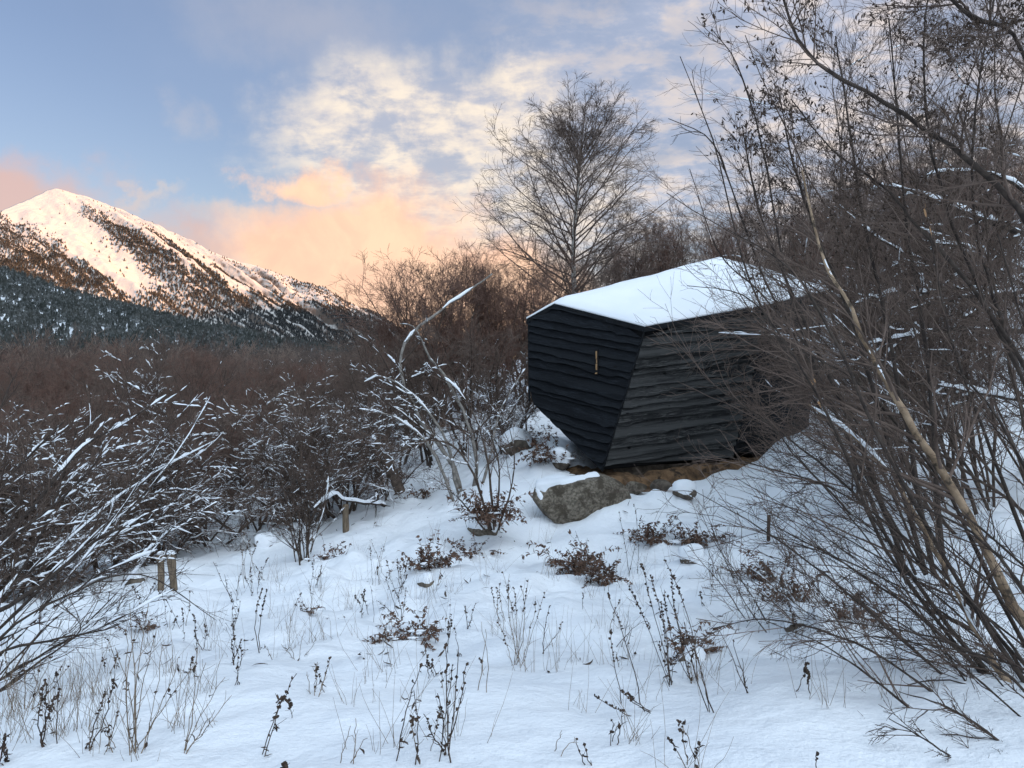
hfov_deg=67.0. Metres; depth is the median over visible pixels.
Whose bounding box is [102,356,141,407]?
bare tree
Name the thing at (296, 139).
sky
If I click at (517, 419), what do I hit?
snowy shrub
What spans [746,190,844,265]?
bare tree
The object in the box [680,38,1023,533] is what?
hazel shrub
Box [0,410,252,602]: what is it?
snowy shrub
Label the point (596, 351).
window
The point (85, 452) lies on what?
bare tree
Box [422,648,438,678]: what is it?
weed
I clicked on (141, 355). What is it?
bare tree
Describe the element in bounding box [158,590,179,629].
weed
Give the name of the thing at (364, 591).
weed
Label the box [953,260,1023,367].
bare tree
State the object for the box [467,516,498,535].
rock
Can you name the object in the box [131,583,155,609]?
weed
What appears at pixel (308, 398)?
bare tree
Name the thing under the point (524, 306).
bare tree
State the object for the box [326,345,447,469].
bare tree
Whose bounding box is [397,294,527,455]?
bare tree
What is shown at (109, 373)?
bare tree
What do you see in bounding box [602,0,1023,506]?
hazel shrub
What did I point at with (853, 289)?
bare tree
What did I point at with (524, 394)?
bare tree
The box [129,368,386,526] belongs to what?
snowy shrub
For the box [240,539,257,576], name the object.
weed
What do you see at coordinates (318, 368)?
bare tree
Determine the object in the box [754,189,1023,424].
hazel shrub
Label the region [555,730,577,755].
dead weed
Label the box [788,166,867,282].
bare tree
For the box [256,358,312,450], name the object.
bare tree
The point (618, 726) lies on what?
dead weed
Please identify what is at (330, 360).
bare tree
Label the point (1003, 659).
whippy shrub
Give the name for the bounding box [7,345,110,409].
bare tree
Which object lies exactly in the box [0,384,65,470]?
bare tree
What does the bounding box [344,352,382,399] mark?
bare tree
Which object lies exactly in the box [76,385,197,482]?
bare tree
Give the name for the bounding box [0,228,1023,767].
snowy ground
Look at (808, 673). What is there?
dead weed
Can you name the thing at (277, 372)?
bare tree
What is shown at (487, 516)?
bracken
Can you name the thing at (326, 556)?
bracken
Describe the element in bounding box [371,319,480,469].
bare tree
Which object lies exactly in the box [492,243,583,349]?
bare tree
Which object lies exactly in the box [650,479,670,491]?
rock
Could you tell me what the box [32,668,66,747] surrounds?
dead weed
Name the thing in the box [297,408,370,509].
bare tree
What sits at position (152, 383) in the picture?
bare tree
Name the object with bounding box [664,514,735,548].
bracken
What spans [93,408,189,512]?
bare tree
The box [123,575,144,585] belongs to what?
rock
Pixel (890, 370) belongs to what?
hazel shrub
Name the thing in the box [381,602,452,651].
bracken
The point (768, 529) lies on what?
stake
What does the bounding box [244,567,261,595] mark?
weed
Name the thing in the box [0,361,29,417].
bare tree
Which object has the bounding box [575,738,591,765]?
dead weed
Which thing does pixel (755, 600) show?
shrub
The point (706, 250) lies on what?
bare tree
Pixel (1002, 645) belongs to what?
whippy shrub
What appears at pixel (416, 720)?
dead weed
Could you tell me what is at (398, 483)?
broken trunk
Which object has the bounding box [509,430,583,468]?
bracken
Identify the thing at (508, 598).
dead weed
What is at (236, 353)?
bare woodland
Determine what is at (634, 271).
bare tree
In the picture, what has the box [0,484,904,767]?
dry grass
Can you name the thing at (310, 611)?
bracken
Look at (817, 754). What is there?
dead weed
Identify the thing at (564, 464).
rock
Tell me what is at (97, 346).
bare tree
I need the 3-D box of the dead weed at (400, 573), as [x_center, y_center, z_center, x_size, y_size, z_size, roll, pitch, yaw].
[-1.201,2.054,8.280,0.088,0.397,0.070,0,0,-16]
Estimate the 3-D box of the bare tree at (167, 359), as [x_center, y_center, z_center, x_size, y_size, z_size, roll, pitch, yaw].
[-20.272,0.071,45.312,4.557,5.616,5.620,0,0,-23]
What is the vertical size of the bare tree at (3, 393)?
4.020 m
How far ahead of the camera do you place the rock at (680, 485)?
11.80 m
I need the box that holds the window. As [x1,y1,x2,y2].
[595,349,598,374]
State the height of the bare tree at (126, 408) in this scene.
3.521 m
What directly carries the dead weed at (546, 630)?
on the snowy ground at (768, 720)
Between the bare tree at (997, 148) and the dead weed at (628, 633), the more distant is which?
the bare tree at (997, 148)
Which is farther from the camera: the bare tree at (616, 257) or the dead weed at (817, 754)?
the bare tree at (616, 257)
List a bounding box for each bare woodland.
[0,321,521,405]
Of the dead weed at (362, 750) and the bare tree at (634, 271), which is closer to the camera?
the dead weed at (362, 750)
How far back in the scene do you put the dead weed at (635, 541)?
8.83 m
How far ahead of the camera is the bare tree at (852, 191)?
34.22 m
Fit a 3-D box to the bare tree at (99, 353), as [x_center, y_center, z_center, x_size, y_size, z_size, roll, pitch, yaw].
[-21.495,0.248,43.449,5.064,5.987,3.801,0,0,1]
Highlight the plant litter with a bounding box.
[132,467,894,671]
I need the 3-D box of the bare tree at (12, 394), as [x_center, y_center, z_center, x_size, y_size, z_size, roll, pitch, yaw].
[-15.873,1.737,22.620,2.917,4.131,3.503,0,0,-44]
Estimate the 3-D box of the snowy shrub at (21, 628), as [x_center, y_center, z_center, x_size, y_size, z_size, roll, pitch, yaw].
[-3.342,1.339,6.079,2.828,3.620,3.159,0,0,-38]
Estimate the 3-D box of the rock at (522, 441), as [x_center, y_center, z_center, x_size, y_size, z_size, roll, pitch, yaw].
[0.072,1.118,15.013,0.742,0.589,0.570,0,0,-23]
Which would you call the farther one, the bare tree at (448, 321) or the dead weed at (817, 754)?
the bare tree at (448, 321)
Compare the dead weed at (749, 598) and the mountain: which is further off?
the mountain
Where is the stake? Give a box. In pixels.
[767,515,770,540]
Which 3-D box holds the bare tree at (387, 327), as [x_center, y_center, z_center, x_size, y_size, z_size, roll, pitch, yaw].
[-2.770,-1.059,21.197,5.225,5.390,3.819,0,0,26]
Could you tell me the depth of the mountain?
2601.92 m
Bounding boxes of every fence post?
[157,551,164,590]
[166,550,177,590]
[342,504,348,532]
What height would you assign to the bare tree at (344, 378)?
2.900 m
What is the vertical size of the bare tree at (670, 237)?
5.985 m
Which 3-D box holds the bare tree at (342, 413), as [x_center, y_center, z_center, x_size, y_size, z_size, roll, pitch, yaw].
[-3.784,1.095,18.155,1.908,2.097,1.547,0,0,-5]
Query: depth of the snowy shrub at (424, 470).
14.36 m
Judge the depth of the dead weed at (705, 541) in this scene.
7.97 m
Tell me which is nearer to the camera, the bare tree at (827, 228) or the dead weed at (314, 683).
the dead weed at (314, 683)
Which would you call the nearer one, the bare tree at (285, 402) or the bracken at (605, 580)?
the bracken at (605, 580)
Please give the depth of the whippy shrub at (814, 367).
5.97 m
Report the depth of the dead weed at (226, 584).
8.25 m
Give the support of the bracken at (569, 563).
on the snowy ground at (768, 720)
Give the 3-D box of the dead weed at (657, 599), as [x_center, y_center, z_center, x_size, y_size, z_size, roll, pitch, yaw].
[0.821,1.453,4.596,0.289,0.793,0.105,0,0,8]
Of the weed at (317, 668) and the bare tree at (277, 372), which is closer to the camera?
the weed at (317, 668)
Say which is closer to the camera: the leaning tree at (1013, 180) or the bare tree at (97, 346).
the leaning tree at (1013, 180)
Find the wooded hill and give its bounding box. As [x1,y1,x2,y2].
[0,273,323,355]
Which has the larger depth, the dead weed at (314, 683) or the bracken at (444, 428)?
the bracken at (444, 428)
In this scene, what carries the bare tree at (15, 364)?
on the snowy ground at (768, 720)
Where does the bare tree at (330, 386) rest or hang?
on the snowy ground at (768, 720)
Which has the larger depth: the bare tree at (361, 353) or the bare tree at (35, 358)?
the bare tree at (35, 358)
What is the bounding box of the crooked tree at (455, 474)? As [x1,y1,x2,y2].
[335,273,527,501]
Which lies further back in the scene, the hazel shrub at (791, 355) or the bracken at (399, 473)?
the bracken at (399, 473)
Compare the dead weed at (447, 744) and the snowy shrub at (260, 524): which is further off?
the snowy shrub at (260, 524)
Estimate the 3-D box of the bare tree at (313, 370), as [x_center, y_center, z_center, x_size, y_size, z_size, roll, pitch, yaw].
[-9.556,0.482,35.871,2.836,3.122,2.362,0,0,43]
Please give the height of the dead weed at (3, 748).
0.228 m
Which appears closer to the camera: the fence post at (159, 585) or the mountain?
the fence post at (159, 585)
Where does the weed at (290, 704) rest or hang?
on the snowy ground at (768, 720)
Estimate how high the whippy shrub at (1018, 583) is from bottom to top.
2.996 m
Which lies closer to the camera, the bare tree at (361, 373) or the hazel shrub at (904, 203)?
the hazel shrub at (904, 203)
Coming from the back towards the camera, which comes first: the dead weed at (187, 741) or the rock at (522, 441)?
the rock at (522, 441)
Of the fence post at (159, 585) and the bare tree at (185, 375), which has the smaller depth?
the fence post at (159, 585)
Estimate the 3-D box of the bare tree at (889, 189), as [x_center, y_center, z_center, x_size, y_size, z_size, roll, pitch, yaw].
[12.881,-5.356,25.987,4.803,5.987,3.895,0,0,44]
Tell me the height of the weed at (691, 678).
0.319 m
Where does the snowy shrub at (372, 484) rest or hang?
on the snowy ground at (768, 720)
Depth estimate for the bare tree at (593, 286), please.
39.02 m
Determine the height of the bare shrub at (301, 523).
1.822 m
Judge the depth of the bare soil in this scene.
13.07 m
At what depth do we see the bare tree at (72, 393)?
26.24 m
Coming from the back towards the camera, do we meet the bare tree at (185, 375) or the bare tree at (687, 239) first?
the bare tree at (687, 239)
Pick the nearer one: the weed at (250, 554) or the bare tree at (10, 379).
the weed at (250, 554)
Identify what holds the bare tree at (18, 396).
on the snowy ground at (768, 720)
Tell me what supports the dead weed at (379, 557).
on the snowy ground at (768, 720)
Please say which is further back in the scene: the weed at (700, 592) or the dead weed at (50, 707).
the weed at (700, 592)
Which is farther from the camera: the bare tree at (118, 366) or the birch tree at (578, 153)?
the bare tree at (118, 366)
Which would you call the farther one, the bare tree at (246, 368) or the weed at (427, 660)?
the bare tree at (246, 368)
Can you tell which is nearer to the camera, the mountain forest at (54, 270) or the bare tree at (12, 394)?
the bare tree at (12, 394)
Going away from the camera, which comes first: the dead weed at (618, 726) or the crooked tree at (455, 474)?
the dead weed at (618, 726)
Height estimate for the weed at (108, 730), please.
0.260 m
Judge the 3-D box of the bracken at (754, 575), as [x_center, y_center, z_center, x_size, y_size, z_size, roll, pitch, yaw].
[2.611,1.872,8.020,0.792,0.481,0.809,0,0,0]
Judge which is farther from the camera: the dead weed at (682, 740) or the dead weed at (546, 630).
the dead weed at (546, 630)
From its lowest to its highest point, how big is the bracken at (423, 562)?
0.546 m
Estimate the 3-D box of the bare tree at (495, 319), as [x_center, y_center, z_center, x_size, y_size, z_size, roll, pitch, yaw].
[-0.096,-1.494,22.963,4.410,5.075,3.673,0,0,41]
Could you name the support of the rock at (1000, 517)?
on the snowy ground at (768, 720)
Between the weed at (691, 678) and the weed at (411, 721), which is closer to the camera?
the weed at (411, 721)
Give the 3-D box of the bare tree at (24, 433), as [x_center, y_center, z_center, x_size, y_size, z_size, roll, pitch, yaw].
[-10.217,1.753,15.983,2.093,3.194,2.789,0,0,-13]
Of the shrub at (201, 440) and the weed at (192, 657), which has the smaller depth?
the weed at (192, 657)
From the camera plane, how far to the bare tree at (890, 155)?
23.90 m
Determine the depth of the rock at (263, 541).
11.32 m
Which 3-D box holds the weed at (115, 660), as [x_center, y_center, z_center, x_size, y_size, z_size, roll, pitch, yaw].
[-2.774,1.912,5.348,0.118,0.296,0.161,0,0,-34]
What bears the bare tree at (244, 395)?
on the snowy ground at (768, 720)
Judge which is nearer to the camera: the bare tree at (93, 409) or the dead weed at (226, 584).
the dead weed at (226, 584)
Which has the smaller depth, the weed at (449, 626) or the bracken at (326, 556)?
the weed at (449, 626)
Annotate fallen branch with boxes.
[313,490,387,517]
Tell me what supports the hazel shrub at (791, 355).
on the snowy ground at (768, 720)
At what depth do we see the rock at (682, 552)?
8.82 m
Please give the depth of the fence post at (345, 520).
12.04 m
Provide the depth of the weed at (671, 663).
4.64 m
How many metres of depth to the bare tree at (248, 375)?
19.07 m
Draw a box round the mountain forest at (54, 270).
[0,191,398,347]
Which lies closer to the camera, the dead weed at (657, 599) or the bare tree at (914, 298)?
the dead weed at (657, 599)
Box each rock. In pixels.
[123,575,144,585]
[254,533,276,547]
[417,572,434,587]
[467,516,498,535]
[499,427,532,455]
[550,447,572,469]
[625,481,646,494]
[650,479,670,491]
[672,479,696,499]
[677,645,705,661]
[678,543,703,563]
[783,601,811,631]
[807,607,836,631]
[960,511,1023,544]
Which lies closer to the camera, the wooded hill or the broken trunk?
the broken trunk
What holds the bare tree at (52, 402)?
on the snowy ground at (768, 720)
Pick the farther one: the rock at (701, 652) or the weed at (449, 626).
the weed at (449, 626)
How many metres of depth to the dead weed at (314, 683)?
4.45 m
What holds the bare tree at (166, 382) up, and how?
on the snowy ground at (768, 720)
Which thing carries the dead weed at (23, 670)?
on the snowy ground at (768, 720)
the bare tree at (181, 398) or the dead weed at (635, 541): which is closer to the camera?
the dead weed at (635, 541)
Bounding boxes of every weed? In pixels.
[0,733,10,765]
[2,645,69,711]
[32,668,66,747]
[85,676,117,750]
[101,637,118,672]
[101,710,118,752]
[113,603,191,754]
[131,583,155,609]
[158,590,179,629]
[180,608,184,637]
[184,646,231,753]
[184,656,197,677]
[192,614,207,650]
[213,562,241,601]
[230,623,242,664]
[231,601,240,631]
[234,647,243,684]
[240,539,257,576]
[243,533,268,574]
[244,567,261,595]
[254,588,267,652]
[261,673,296,756]
[280,761,287,767]
[281,630,314,660]
[286,698,293,713]
[306,664,326,696]
[311,562,321,586]
[314,656,331,692]
[340,718,366,763]
[354,589,368,614]
[367,548,379,584]
[370,536,386,572]
[376,573,407,618]
[386,560,407,593]
[396,663,424,764]
[397,558,403,587]
[409,711,441,750]
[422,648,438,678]
[424,643,468,762]
[447,614,452,652]
[464,603,476,628]
[478,622,488,692]
[490,583,505,622]
[497,572,545,667]
[542,605,562,653]
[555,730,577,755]
[566,535,591,581]
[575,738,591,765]
[594,689,650,715]
[597,560,615,590]
[607,592,640,703]
[609,599,619,630]
[609,709,626,745]
[616,611,644,646]
[619,504,644,574]
[626,563,671,686]
[658,641,676,682]
[661,560,697,680]
[666,595,713,712]
[667,719,704,767]
[685,492,718,581]
[686,647,693,683]
[698,564,713,605]
[719,630,747,692]
[733,575,761,622]
[746,564,764,609]
[788,602,798,633]
[796,662,810,692]
[815,751,818,767]
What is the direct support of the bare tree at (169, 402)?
on the snowy ground at (768, 720)
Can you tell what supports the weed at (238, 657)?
on the snowy ground at (768, 720)
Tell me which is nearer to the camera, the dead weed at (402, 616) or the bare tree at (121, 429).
the dead weed at (402, 616)
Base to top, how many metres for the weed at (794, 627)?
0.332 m
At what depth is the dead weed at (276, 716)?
3.47 m
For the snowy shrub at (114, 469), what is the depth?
10.39 m
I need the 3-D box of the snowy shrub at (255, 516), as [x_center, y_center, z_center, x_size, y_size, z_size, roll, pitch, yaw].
[-5.009,1.614,12.870,3.393,2.540,4.025,0,0,-18]
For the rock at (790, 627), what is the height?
0.256 m
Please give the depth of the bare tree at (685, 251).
27.72 m
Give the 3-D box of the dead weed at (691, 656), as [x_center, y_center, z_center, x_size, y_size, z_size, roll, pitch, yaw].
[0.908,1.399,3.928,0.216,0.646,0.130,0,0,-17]
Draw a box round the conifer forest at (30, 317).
[0,265,355,364]
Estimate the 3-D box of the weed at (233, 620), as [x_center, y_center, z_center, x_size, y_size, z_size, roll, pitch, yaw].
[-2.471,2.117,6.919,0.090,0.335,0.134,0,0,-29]
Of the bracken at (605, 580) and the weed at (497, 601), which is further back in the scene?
the bracken at (605, 580)
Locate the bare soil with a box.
[566,456,760,491]
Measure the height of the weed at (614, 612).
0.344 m
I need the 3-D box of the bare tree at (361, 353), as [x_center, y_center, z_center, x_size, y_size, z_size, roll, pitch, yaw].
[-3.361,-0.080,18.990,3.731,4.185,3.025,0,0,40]
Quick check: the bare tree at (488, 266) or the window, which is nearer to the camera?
the window
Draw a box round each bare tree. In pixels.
[0,350,26,391]
[0,350,37,405]
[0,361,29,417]
[0,365,84,458]
[0,376,36,407]
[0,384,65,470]
[0,384,94,493]
[0,393,72,514]
[1,332,107,400]
[1,398,70,512]
[4,385,33,409]
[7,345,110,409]
[17,376,134,489]
[25,376,105,427]
[28,410,128,532]
[35,357,128,436]
[48,354,150,431]
[51,383,172,463]
[56,336,134,388]
[69,344,187,413]
[73,366,191,460]
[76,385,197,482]
[78,347,161,409]
[84,326,191,442]
[88,335,163,394]
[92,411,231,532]
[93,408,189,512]
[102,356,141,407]
[107,364,195,447]
[107,374,243,476]
[127,370,224,450]
[131,339,190,396]
[136,340,209,388]
[137,359,184,408]
[138,356,193,413]
[142,345,241,449]
[154,358,275,489]
[167,357,247,406]
[170,349,239,403]
[174,390,276,504]
[193,387,288,503]
[199,402,285,517]
[211,362,301,452]
[212,350,271,401]
[247,359,305,420]
[248,349,294,390]
[248,372,344,449]
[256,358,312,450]
[272,394,337,456]
[277,356,334,401]
[286,361,332,406]
[291,372,323,431]
[296,366,349,417]
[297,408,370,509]
[306,351,370,377]
[310,385,401,440]
[311,366,359,424]
[315,299,444,431]
[315,388,387,453]
[316,245,498,435]
[325,351,366,405]
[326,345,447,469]
[328,237,508,424]
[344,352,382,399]
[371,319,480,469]
[387,388,416,443]
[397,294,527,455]
[411,240,525,411]
[449,230,593,403]
[452,329,539,432]
[458,249,599,408]
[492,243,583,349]
[557,229,627,292]
[584,211,687,284]
[587,233,665,290]
[613,194,730,279]
[625,198,759,272]
[647,206,719,267]
[673,183,813,274]
[707,189,769,263]
[743,175,837,282]
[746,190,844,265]
[754,144,932,336]
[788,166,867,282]
[815,158,881,280]
[822,137,955,273]
[825,231,907,355]
[871,124,993,202]
[874,153,1022,306]
[877,120,1023,256]
[878,252,957,366]
[932,126,1023,274]
[947,107,1023,271]
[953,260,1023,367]
[959,103,1023,241]
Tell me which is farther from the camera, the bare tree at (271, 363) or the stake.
the bare tree at (271, 363)
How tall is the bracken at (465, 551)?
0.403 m
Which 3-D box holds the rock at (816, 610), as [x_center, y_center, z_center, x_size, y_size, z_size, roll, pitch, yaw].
[2.466,1.892,6.126,0.229,0.244,0.256,0,0,0]
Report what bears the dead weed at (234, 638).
on the snowy ground at (768, 720)
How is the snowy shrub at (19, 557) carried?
on the snowy ground at (768, 720)
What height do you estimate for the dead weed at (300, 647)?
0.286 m
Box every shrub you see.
[0,336,256,691]
[0,391,159,597]
[0,400,243,603]
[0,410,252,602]
[0,442,125,602]
[0,536,230,692]
[10,408,289,582]
[107,406,315,557]
[121,376,372,532]
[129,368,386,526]
[214,364,432,527]
[243,438,347,564]
[336,377,482,507]
[345,358,521,530]
[448,366,541,462]
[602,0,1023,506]
[609,144,1023,715]
[652,380,1023,716]
[666,474,881,637]
[668,2,926,584]
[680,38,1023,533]
[691,0,994,574]
[712,276,920,514]
[715,170,1023,682]
[716,167,1023,534]
[717,89,1023,480]
[734,260,867,427]
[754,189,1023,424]
[771,222,1023,760]
[797,275,984,430]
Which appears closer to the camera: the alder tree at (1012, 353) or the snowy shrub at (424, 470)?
the alder tree at (1012, 353)
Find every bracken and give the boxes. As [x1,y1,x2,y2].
[115,611,160,632]
[288,601,325,615]
[304,533,351,561]
[362,613,421,644]
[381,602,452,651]
[385,459,412,481]
[386,530,467,578]
[393,483,444,499]
[435,412,466,432]
[444,531,507,558]
[445,481,533,532]
[505,418,557,445]
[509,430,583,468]
[522,529,621,577]
[570,544,632,587]
[616,519,688,547]
[659,612,732,659]
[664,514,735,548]
[717,541,791,583]
[755,571,827,604]
[814,582,893,629]
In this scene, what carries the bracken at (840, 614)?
on the snowy ground at (768, 720)
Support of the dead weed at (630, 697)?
on the snowy ground at (768, 720)
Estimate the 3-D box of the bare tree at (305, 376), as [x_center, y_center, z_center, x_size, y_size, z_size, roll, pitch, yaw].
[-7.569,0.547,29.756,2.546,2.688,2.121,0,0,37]
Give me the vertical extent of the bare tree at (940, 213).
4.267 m
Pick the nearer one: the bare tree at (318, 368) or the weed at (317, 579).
the weed at (317, 579)
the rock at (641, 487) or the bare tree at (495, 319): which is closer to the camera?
the rock at (641, 487)
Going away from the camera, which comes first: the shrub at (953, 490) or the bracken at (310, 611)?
the shrub at (953, 490)
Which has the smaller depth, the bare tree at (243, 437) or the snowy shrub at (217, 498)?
the snowy shrub at (217, 498)
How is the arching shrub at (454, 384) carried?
on the snowy ground at (768, 720)
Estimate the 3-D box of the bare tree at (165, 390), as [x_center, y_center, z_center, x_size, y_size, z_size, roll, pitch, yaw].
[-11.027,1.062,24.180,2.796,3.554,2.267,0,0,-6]
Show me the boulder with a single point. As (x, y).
(572, 498)
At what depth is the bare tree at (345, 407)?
19.40 m
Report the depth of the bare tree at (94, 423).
16.77 m
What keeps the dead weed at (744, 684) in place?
on the snowy ground at (768, 720)
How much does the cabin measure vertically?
4.666 m
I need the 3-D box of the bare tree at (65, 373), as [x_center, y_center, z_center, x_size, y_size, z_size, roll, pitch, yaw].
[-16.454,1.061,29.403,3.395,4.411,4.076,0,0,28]
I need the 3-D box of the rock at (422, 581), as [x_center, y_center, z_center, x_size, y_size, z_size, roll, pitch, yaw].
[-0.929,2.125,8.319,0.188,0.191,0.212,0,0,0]
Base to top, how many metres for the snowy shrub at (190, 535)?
2.754 m
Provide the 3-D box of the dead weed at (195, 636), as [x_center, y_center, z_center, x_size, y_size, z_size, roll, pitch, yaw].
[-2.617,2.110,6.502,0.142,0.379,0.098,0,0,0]
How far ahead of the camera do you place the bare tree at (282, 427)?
18.44 m
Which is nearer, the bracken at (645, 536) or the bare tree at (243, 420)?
the bracken at (645, 536)
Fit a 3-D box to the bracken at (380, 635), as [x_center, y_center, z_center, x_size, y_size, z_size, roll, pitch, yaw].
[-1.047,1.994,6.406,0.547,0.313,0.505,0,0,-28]
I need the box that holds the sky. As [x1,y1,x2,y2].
[0,0,1023,336]
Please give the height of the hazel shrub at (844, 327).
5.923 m
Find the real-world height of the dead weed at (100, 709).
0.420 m
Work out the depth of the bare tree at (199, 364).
36.44 m
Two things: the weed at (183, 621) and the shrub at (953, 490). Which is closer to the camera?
the shrub at (953, 490)
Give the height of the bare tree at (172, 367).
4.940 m
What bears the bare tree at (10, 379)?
on the snowy ground at (768, 720)
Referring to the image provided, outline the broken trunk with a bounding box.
[372,435,404,494]
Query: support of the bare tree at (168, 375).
on the snowy ground at (768, 720)
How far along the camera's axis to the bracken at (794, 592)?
6.96 m
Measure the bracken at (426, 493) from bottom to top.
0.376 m
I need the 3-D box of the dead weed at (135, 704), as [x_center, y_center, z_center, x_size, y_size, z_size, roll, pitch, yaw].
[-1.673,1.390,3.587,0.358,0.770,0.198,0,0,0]
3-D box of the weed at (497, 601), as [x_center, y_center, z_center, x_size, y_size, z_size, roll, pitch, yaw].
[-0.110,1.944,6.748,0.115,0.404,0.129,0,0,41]
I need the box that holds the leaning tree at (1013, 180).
[825,144,1023,417]
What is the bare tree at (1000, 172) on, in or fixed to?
on the snowy ground at (768, 720)
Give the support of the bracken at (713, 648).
on the snowy ground at (768, 720)
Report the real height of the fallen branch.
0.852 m
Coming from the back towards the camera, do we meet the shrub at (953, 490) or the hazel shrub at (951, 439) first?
the hazel shrub at (951, 439)
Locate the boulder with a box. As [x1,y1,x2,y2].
[532,471,630,523]
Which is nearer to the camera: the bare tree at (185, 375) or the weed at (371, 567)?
the weed at (371, 567)
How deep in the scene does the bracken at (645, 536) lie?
10.16 m
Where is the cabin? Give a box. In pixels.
[526,257,826,474]
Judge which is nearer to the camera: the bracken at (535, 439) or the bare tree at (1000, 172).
the bracken at (535, 439)
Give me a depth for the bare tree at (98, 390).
23.06 m
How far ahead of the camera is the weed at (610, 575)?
8.15 m
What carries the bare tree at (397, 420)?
on the snowy ground at (768, 720)
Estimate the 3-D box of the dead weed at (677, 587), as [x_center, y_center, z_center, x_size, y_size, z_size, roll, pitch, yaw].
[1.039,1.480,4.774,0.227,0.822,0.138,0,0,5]
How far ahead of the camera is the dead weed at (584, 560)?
8.44 m
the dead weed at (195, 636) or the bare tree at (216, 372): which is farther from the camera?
the bare tree at (216, 372)
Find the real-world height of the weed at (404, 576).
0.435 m
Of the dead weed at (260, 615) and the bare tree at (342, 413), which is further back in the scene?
the bare tree at (342, 413)
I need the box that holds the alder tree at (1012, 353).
[701,0,1023,387]
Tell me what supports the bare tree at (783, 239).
on the snowy ground at (768, 720)
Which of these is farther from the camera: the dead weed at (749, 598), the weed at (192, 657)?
the dead weed at (749, 598)
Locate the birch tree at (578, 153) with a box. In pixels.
[439,71,722,329]
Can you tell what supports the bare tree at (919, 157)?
on the snowy ground at (768, 720)
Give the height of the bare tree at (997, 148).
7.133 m
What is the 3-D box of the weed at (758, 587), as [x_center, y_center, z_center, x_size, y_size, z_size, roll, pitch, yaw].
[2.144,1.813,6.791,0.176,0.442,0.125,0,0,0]
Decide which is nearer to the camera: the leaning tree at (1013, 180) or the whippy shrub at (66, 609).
the whippy shrub at (66, 609)
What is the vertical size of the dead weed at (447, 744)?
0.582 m
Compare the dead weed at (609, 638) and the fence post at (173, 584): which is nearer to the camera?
the dead weed at (609, 638)
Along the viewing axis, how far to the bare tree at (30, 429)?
15.37 m
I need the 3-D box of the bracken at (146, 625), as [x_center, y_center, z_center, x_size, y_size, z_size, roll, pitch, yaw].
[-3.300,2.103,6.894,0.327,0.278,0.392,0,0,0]
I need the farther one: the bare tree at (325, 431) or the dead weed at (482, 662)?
the bare tree at (325, 431)
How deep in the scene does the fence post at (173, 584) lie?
8.45 m
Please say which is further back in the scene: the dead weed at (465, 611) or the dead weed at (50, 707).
the dead weed at (465, 611)
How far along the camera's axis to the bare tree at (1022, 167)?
18.78 m
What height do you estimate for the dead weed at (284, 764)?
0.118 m
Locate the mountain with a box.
[0,188,394,344]
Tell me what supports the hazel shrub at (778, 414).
on the snowy ground at (768, 720)
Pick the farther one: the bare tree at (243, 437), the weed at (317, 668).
the bare tree at (243, 437)

